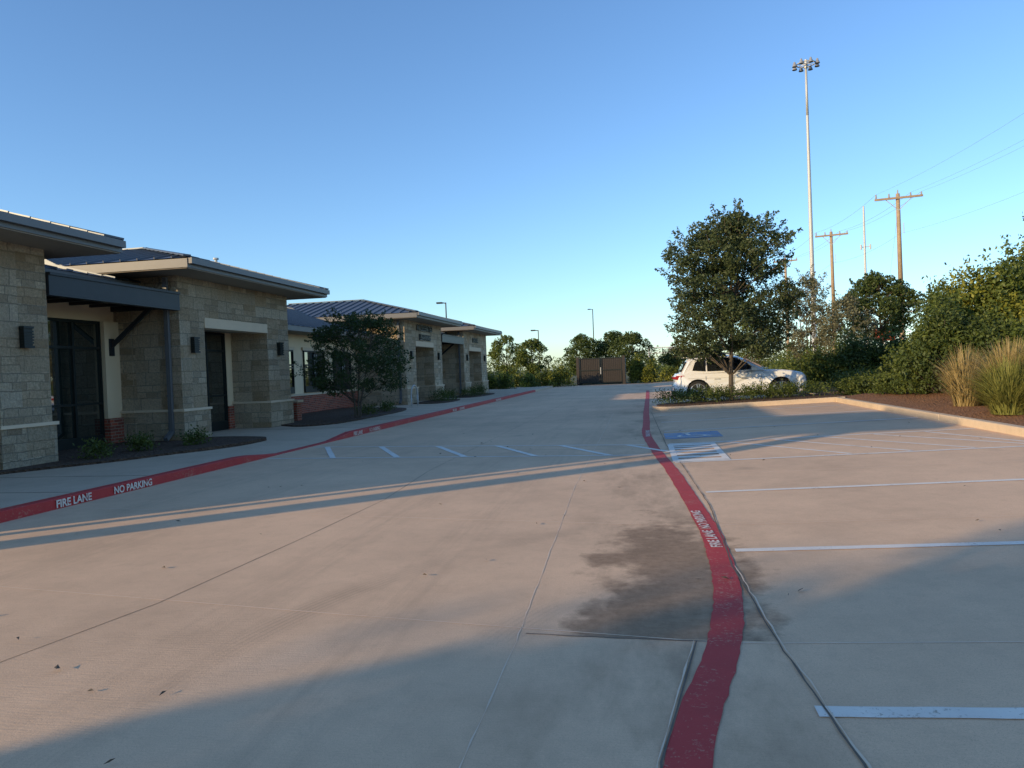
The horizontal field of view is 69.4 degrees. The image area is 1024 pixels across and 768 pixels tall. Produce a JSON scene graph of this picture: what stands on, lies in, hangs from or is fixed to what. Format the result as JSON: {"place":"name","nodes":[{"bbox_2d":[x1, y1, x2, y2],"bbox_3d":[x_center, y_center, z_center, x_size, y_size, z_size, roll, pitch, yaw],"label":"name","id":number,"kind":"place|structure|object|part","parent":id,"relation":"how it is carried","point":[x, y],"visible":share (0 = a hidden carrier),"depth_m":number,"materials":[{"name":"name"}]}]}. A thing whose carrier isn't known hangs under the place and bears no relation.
{"place":"outdoors","nodes":[
{"label":"outdoors","id":0,"kind":"place"},
{"bbox_2d":[0,386,548,508],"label":"sidewalk","id":1,"kind":"structure","parent":0,"point":[21,488],"depth_m":13.36,"materials":[{"name":"concrete"}]},
{"bbox_2d":[0,241,293,469],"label":"stone walls","id":2,"kind":"structure","parent":1,"relation":"on","point":[260,369],"depth_m":17.43,"materials":[{"name":"stone"}]},
{"bbox_2d":[45,272,179,355],"bbox_3d":[-8.902,-1.348,15.494,1.770,1.420,3.860,-2,1,10],"label":"canopy","id":3,"kind":"object","parent":2,"relation":"attached to","point":[72,290],"visible":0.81,"depth_m":15.47,"materials":[{"name":"metal"}]},
{"bbox_2d":[47,320,225,439],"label":"windows","id":4,"kind":"structure","parent":2,"relation":"attached to","point":[88,384],"depth_m":16.55,"materials":[{"name":"black glass"}]},
{"bbox_2d":[47,317,228,450],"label":"window frames","id":5,"kind":"structure","parent":4,"relation":"attached to","point":[64,444],"depth_m":16.66,"materials":[{"name":"brown metal"}]},
{"bbox_2d":[46,300,233,418],"bbox_3d":[-9.298,-0.683,16.950,0.660,2.970,9.398,-2,1,10],"label":"stucco","id":6,"kind":"object","parent":2,"relation":"attached to","point":[111,376],"visible":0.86,"depth_m":17.18,"materials":[{"name":"beige paint"}]},
{"bbox_2d":[0,318,293,429],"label":"trim","id":7,"kind":"structure","parent":2,"relation":"attached to","point":[219,325],"depth_m":19.07,"materials":[{"name":"stone"}]},
{"bbox_2d":[19,326,283,354],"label":"wall lamps","id":8,"kind":"object","parent":2,"relation":"attached to","point":[26,337],"depth_m":12.94,"materials":[{"name":"brown metal"}]},
{"bbox_2d":[0,211,329,299],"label":"eaves","id":9,"kind":"object","parent":2,"relation":"on","point":[52,240],"visible":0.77,"depth_m":16.27,"materials":[{"name":"paint"}]},
{"bbox_2d":[0,209,328,289],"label":"metal roof","id":10,"kind":"structure","parent":9,"relation":"on","point":[137,254],"depth_m":17.16,"materials":[{"name":"grey metal"}]},
{"bbox_2d":[162,277,174,440],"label":"downspouts","id":11,"kind":"object","parent":2,"relation":"attached to","point":[170,396],"visible":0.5,"depth_m":17.20,"materials":[{"name":"metal"}]},
{"bbox_2d":[104,405,234,443],"bbox_3d":[-9.211,1.099,16.969,0.700,0.700,9.419,-2,1,10],"label":"brick wainscot","id":12,"kind":"object","parent":2,"relation":"attached to","point":[114,430],"visible":0.61,"depth_m":17.30,"materials":[{"name":"red brick"}]},
{"bbox_2d":[0,393,494,474],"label":"mulch bed","id":13,"kind":"object","parent":1,"relation":"on","point":[316,418],"visible":0.55,"depth_m":15.91,"materials":[{"name":"brown soil"}]},
{"bbox_2d":[72,382,489,459],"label":"bedding plants","id":14,"kind":"object","parent":13,"relation":"on","point":[140,441],"visible":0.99,"depth_m":15.88,"materials":[{"name":"green plant"}]},
{"bbox_2d":[290,307,413,417],"bbox_3d":[-4.919,-0.699,23.982,3.866,3.714,3.728,-1,1,37],"label":"crape myrtle tree","id":15,"kind":"object","parent":13,"relation":"on","point":[387,359],"visible":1,"depth_m":23.81,"materials":[{"name":"green plant"}]},
{"bbox_2d":[293,400,302,420],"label":"brick wall","id":16,"kind":"structure","parent":1,"relation":"on","point":[297,408],"depth_m":23.69,"materials":[{"name":"brick"}]},
{"bbox_2d":[294,320,488,405],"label":"stone walls","id":17,"kind":"structure","parent":1,"relation":"on","point":[427,366],"depth_m":38.48,"materials":[{"name":"stone"}]},
{"bbox_2d":[288,334,356,394],"bbox_3d":[-9.974,-0.709,37.887,9.260,3.620,25.998,-2,1,10],"label":"stucco","id":18,"kind":"object","parent":17,"relation":"attached to","point":[297,342],"visible":0.01,"depth_m":28.61,"materials":[{"name":"beige paint"}]},
{"bbox_2d":[289,350,350,389],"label":"windows","id":19,"kind":"structure","parent":18,"relation":"attached to","point":[308,355],"depth_m":29.32,"materials":[{"name":"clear glass"}]},
{"bbox_2d":[289,350,351,393],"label":"window frames","id":20,"kind":"structure","parent":19,"relation":"attached to","point":[308,389],"depth_m":29.00,"materials":[{"name":"brown metal"}]},
{"bbox_2d":[291,391,359,412],"bbox_3d":[-5.916,0.584,37.179,1.066,0.750,26.081,-2,1,13],"label":"brick wainscot","id":21,"kind":"object","parent":17,"relation":"attached to","point":[316,402],"visible":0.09,"depth_m":30.36,"materials":[{"name":"red brick"}]},
{"bbox_2d":[289,341,488,396],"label":"trim","id":22,"kind":"structure","parent":17,"relation":"on","point":[420,344],"depth_m":35.91,"materials":[{"name":"stone"}]},
{"bbox_2d":[288,312,501,338],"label":"eaves","id":23,"kind":"object","parent":17,"relation":"on","point":[446,325],"visible":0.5,"depth_m":34.55,"materials":[{"name":"paint"}]},
{"bbox_2d":[287,299,501,333],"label":"metal roof","id":24,"kind":"structure","parent":23,"relation":"on","point":[303,314],"depth_m":34.71,"materials":[{"name":"grey metal"}]},
{"bbox_2d":[416,324,431,332],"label":"sign letters","id":25,"kind":"object","parent":17,"relation":"attached to","point":[424,328],"visible":1,"depth_m":36.71,"materials":[{"name":"brown metal"}]},
{"bbox_2d":[419,334,430,340],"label":"sign letters","id":26,"kind":"object","parent":17,"relation":"attached to","point":[425,337],"visible":1,"depth_m":36.80,"materials":[{"name":"brown metal"}]},
{"bbox_2d":[397,320,461,403],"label":"downspouts","id":27,"kind":"object","parent":17,"relation":"attached to","point":[400,400],"visible":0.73,"depth_m":44.73,"materials":[{"name":"metal"}]},
{"bbox_2d":[410,351,485,360],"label":"wall lamps","id":28,"kind":"object","parent":17,"relation":"attached to","point":[439,355],"depth_m":39.05,"materials":[{"name":"brown metal"}]},
{"bbox_2d":[441,334,463,354],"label":"canopy","id":29,"kind":"object","parent":17,"relation":"attached to","point":[449,339],"visible":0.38,"depth_m":42.66,"materials":[{"name":"metal"}]},
{"bbox_2d":[411,385,418,405],"bbox_3d":[-4.252,0.507,32.242,0.056,0.955,0.956,-2,1,10],"label":"bike rack","id":30,"kind":"object","parent":1,"relation":"on","point":[417,395],"visible":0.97,"depth_m":32.35,"materials":[{"name":"metal"}]},
{"bbox_2d":[0,381,1023,767],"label":"parking lot pavement","id":31,"kind":"structure","parent":0,"point":[246,683],"depth_m":4.84,"materials":[{"name":"concrete"}]},
{"bbox_2d":[0,386,552,522],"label":"fire lane curb","id":32,"kind":"structure","parent":31,"relation":"on","point":[14,512],"depth_m":11.25,"materials":[{"name":"red paint"}]},
{"bbox_2d":[268,444,679,458],"bbox_3d":[-0.711,1.268,14.079,8.052,0.007,2.115,-2,1,15],"label":"crosswalk marking","id":33,"kind":"object","parent":31,"relation":"on","point":[332,455],"visible":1,"depth_m":13.91,"materials":[{"name":"white paint"}]},
{"bbox_2d":[16,422,1000,763],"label":"fallen leaves","id":34,"kind":"object","parent":31,"relation":"on","point":[422,574],"visible":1,"depth_m":4.68,"materials":[{"name":"brown plant"}]},
{"bbox_2d":[0,389,1023,767],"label":"pavement joints","id":35,"kind":"object","parent":31,"relation":"on","point":[848,741],"visible":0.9,"depth_m":4.05,"materials":[{"name":"grey concrete"}]},
{"bbox_2d":[642,390,744,767],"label":"fire lane stripe","id":36,"kind":"object","parent":31,"relation":"on","point":[692,741],"visible":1,"depth_m":3.82,"materials":[{"name":"red paint"}]},
{"bbox_2d":[664,431,729,461],"bbox_3d":[3.450,1.103,13.665,1.130,0.030,4.850,-2,1,10],"label":"accessible parking marking","id":37,"kind":"object","parent":31,"relation":"on","point":[714,445],"visible":1,"depth_m":13.06,"materials":[{"name":"blue paint"}]},
{"bbox_2d":[671,353,806,400],"bbox_3d":[8.251,-0.284,27.134,4.700,1.734,2.120,-2,1,10],"label":"white suv car","id":38,"kind":"object","parent":31,"relation":"on","point":[691,374],"visible":0.53,"depth_m":26.38,"materials":[{"name":"paint"}]},
{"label":"windows","id":39,"kind":"part","parent":38,"relation":"part of","materials":[{"name":"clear glass"}]},
{"bbox_2d":[672,404,1023,718],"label":"parking stall lines","id":40,"kind":"object","parent":31,"relation":"on","point":[926,712],"visible":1,"depth_m":5.59,"materials":[{"name":"white paint"}]},
{"bbox_2d":[0,0,1023,371],"label":"sky","id":41,"kind":"structure","parent":0,"point":[520,167],"materials":[{"name":"blue"}]},
{"bbox_2d":[494,361,783,386],"bbox_3d":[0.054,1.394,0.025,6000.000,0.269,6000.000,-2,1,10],"label":"ground","id":42,"kind":"structure","parent":0,"point":[575,380],"depth_m":70.30,"materials":[{"name":"green plant"}]},
{"bbox_2d":[436,302,446,317],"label":"street lamp","id":43,"kind":"object","parent":42,"relation":"on","point":[445,306],"visible":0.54,"depth_m":59.66,"materials":[{"name":"grey metal"}]},
{"bbox_2d":[487,334,526,375],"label":"shade tree","id":44,"kind":"object","parent":42,"relation":"on","point":[496,350],"visible":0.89,"depth_m":69.51,"materials":[{"name":"green plant"}]},
{"bbox_2d":[513,338,551,372],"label":"shade tree","id":45,"kind":"object","parent":42,"relation":"on","point":[523,358],"visible":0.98,"depth_m":64.19,"materials":[{"name":"green plant"}]},
{"bbox_2d":[563,333,604,375],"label":"shade tree","id":46,"kind":"object","parent":42,"relation":"on","point":[582,344],"visible":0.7,"depth_m":84.87,"materials":[{"name":"green plant"}]},
{"bbox_2d":[487,353,681,388],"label":"end shrubs","id":47,"kind":"object","parent":42,"relation":"on","point":[642,371],"visible":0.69,"depth_m":62.87,"materials":[{"name":"green plant"}]},
{"bbox_2d":[588,309,593,338],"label":"street lamp","id":48,"kind":"object","parent":42,"relation":"on","point":[593,322],"visible":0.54,"depth_m":111.33,"materials":[{"name":"grey metal"}]},
{"bbox_2d":[576,355,625,384],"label":"dumpster enclosure","id":49,"kind":"object","parent":42,"relation":"on","point":[601,370],"visible":0.99,"depth_m":64.61,"materials":[{"name":"brown paint"}]},
{"bbox_2d":[591,330,634,365],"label":"shade tree","id":50,"kind":"object","parent":42,"relation":"on","point":[608,341],"visible":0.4,"depth_m":86.35,"materials":[{"name":"green plant"}]},
{"bbox_2d":[607,331,656,375],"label":"shade tree","id":51,"kind":"object","parent":42,"relation":"on","point":[631,338],"visible":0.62,"depth_m":82.11,"materials":[{"name":"green plant"}]},
{"bbox_2d":[648,345,694,357],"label":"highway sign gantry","id":52,"kind":"object","parent":42,"relation":"on","point":[660,348],"visible":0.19,"depth_m":146.92,"materials":[{"name":"metal"}]},
{"bbox_2d":[657,346,687,368],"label":"shade tree","id":53,"kind":"object","parent":42,"relation":"on","point":[668,359],"visible":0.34,"depth_m":86.83,"materials":[{"name":"green plant"}]},
{"bbox_2d":[487,343,877,376],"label":"distant trees","id":54,"kind":"object","parent":42,"relation":"on","point":[553,366],"visible":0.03,"depth_m":169.69,"materials":[{"name":"green plant"}]},
{"bbox_2d":[774,257,796,349],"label":"utility pole","id":55,"kind":"object","parent":42,"relation":"on","point":[785,274],"visible":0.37,"depth_m":75.54,"materials":[{"name":"brown wood"}]},
{"bbox_2d":[792,57,819,352],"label":"mast light","id":56,"kind":"object","parent":42,"relation":"on","point":[801,63],"visible":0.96,"depth_m":71.53,"materials":[{"name":"metal"}]},
{"bbox_2d":[744,339,910,370],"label":"roadside brush","id":57,"kind":"object","parent":42,"relation":"on","point":[773,365],"visible":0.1,"depth_m":52.49,"materials":[{"name":"green plant"}]},
{"bbox_2d":[815,229,847,348],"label":"utility pole","id":58,"kind":"object","parent":42,"relation":"on","point":[831,235],"visible":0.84,"depth_m":61.96,"materials":[{"name":"brown wood"}]},
{"bbox_2d":[764,113,1023,279],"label":"power lines","id":59,"kind":"object","parent":58,"relation":"attached to","point":[911,198],"visible":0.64,"depth_m":47.55,"materials":[{"name":"metal"}]},
{"bbox_2d":[860,206,870,347],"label":"steel pole","id":60,"kind":"object","parent":42,"relation":"on","point":[865,246],"visible":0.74,"depth_m":59.84,"materials":[{"name":"metal"}]},
{"bbox_2d":[874,190,922,334],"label":"utility pole","id":61,"kind":"object","parent":42,"relation":"on","point":[898,197],"visible":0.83,"depth_m":47.86,"materials":[{"name":"brown wood"}]},
{"bbox_2d":[798,392,1023,436],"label":"planting bed curb","id":62,"kind":"structure","parent":42,"relation":"on","point":[1010,429],"depth_m":14.55,"materials":[{"name":"concrete"}]},
{"bbox_2d":[805,387,1023,425],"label":"mulch planting bed","id":63,"kind":"object","parent":42,"relation":"on","point":[938,402],"visible":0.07,"depth_m":18.49,"materials":[{"name":"brown soil"}]},
{"bbox_2d":[726,307,786,366],"bbox_3d":[12.777,-2.053,38.842,3.295,4.026,2.920,-2,1,10],"label":"sparse tree","id":64,"kind":"object","parent":63,"relation":"on","point":[743,354],"visible":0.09,"depth_m":38.56,"materials":[{"name":"green plant"}]},
{"bbox_2d":[776,264,837,360],"bbox_3d":[14.306,-3.020,36.107,3.379,5.540,3.752,-2,1,10],"label":"sparse tree","id":65,"kind":"object","parent":63,"relation":"on","point":[800,344],"visible":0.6,"depth_m":35.68,"materials":[{"name":"green plant"}]},
{"bbox_2d":[776,319,917,388],"bbox_3d":[15.243,-1.384,28.622,7.283,3.137,7.635,-3,1,-17],"label":"dark hedge","id":66,"kind":"object","parent":63,"relation":"on","point":[856,353],"visible":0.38,"depth_m":29.62,"materials":[{"name":"green plant"}]},
{"bbox_2d":[814,287,881,355],"bbox_3d":[15.603,-2.398,34.299,2.923,4.262,2.889,-2,1,25],"label":"sparse tree","id":67,"kind":"object","parent":63,"relation":"on","point":[847,305],"visible":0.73,"depth_m":33.97,"materials":[{"name":"green plant"}]},
{"bbox_2d":[824,365,920,395],"bbox_3d":[12.838,-0.165,25.009,4.180,1.064,8.403,-2,1,10],"label":"groundcover bed","id":68,"kind":"object","parent":63,"relation":"on","point":[860,382],"visible":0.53,"depth_m":24.16,"materials":[{"name":"green plant"}]},
{"bbox_2d":[840,269,926,342],"bbox_3d":[18.906,-3.217,37.961,4.168,5.313,4.386,-2,1,10],"label":"round tree","id":69,"kind":"object","parent":63,"relation":"on","point":[870,285],"visible":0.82,"depth_m":37.20,"materials":[{"name":"green plant"}]},
{"bbox_2d":[924,258,981,315],"bbox_3d":[13.743,-1.718,20.289,2.341,4.027,6.484,-2,1,-6],"label":"golden shrub","id":70,"kind":"object","parent":63,"relation":"on","point":[961,267],"visible":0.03,"depth_m":22.52,"materials":[{"name":"green plant"}]},
{"bbox_2d":[886,275,1023,394],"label":"broadleaf shrub","id":71,"kind":"object","parent":63,"relation":"on","point":[934,337],"visible":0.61,"depth_m":19.72,"materials":[{"name":"green plant"}]},
{"bbox_2d":[913,211,1023,337],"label":"tall shrub","id":72,"kind":"object","parent":63,"relation":"on","point":[1008,288],"visible":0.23,"depth_m":21.21,"materials":[{"name":"green plant"}]},
{"bbox_2d":[998,338,1023,374],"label":"ornamental grass","id":73,"kind":"object","parent":63,"relation":"on","point":[1017,353],"depth_m":14.04,"materials":[{"name":"beige plant"}]},
{"bbox_2d":[652,393,844,410],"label":"landscape island","id":74,"kind":"structure","parent":0,"point":[758,401],"depth_m":23.37,"materials":[{"name":"concrete"}]},
{"bbox_2d":[654,198,809,400],"bbox_3d":[7.174,-2.635,24.352,4.833,6.545,4.753,-2,1,10],"label":"oak tree","id":75,"kind":"object","parent":74,"relation":"on","point":[731,236],"visible":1,"depth_m":23.59,"materials":[{"name":"green plant"}]},
{"bbox_2d":[652,378,835,403],"bbox_3d":[7.584,0.203,24.352,5.873,0.776,1.875,-2,1,10],"label":"island groundcover","id":76,"kind":"object","parent":74,"relation":"on","point":[771,389],"visible":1,"depth_m":24.15,"materials":[{"name":"green plant"}]},
{"bbox_2d":[928,342,986,406],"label":"ornamental grass","id":77,"kind":"object","parent":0,"point":[953,377],"depth_m":16.33,"materials":[{"name":"beige plant"}]},
{"bbox_2d":[943,350,996,404],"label":"ornamental grass","id":78,"kind":"object","parent":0,"point":[981,375],"depth_m":16.69,"materials":[{"name":"plant"}]},
{"bbox_2d":[951,335,1023,414],"bbox_3d":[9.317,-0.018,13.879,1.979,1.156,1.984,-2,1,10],"label":"ornamental grass","id":79,"kind":"object","parent":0,"point":[1003,394],"depth_m":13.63,"materials":[{"name":"green plant"}]},
{"bbox_2d":[970,340,1023,380],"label":"ornamental grass","id":80,"kind":"object","parent":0,"point":[998,352],"depth_m":15.26,"materials":[{"name":"plant"}]}
]}

